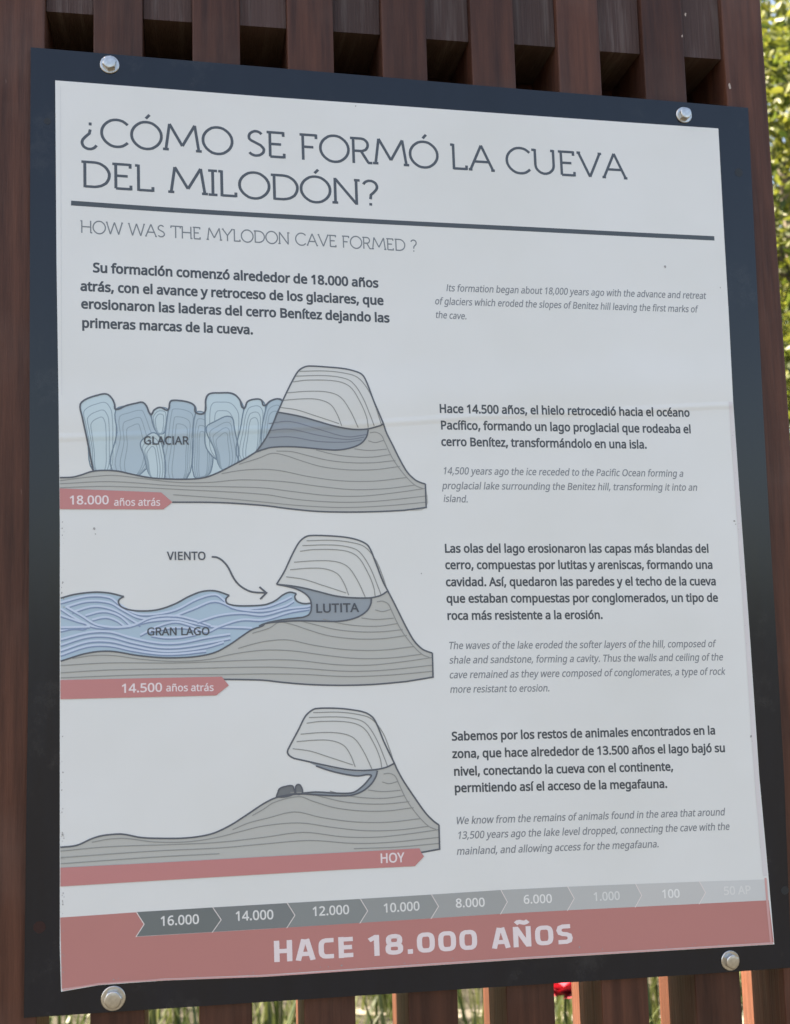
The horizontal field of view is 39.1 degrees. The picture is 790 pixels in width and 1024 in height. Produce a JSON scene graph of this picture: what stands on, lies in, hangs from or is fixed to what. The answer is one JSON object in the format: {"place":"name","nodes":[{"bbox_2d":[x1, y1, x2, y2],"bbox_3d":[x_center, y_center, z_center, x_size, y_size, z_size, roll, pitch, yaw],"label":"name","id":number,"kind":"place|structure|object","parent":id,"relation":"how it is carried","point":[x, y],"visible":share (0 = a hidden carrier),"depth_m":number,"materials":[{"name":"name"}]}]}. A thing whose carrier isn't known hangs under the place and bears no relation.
{"place":"outdoors","nodes":[
{"label":"outdoors","id":0,"kind":"place"},
{"bbox_2d":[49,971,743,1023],"bbox_3d":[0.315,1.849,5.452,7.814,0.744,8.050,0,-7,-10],"label":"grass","id":1,"kind":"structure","parent":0,"point":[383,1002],"depth_m":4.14,"materials":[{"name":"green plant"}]},
{"bbox_2d":[52,977,743,1023],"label":"ground","id":2,"kind":"structure","parent":0,"point":[387,1021],"depth_m":4.86,"materials":[{"name":"soil"}]},
{"bbox_2d":[0,0,789,1023],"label":"slatted fence","id":3,"kind":"object","parent":2,"relation":"on","point":[710,52],"visible":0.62,"depth_m":1.33,"materials":[{"name":"brown wood"}]},
{"bbox_2d":[24,47,789,1017],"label":"information sign","id":4,"kind":"object","parent":3,"relation":"attached to","point":[402,613],"visible":1,"depth_m":1.27,"materials":[{"name":"white vinyl"},{"name":"dark painted metal"}]},
{"bbox_2d":[554,982,571,1023],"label":"red flower","id":5,"kind":"object","parent":2,"relation":"on","point":[562,989],"visible":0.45,"depth_m":2.93,"materials":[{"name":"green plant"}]},
{"bbox_2d":[760,0,789,430],"bbox_3d":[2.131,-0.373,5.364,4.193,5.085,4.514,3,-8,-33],"label":"broadleaf tree","id":6,"kind":"object","parent":2,"relation":"on","point":[781,178],"visible":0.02,"depth_m":4.59,"materials":[{"name":"green plant"}]},
{"bbox_2d":[355,1007,743,1023],"bbox_3d":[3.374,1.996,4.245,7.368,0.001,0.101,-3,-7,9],"label":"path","id":7,"kind":"structure","parent":0,"point":[467,1013],"depth_m":4.77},
{"bbox_2d":[761,0,789,431],"label":"sky","id":8,"kind":"structure","parent":0,"point":[772,2],"materials":[{"name":"white"}]}
]}

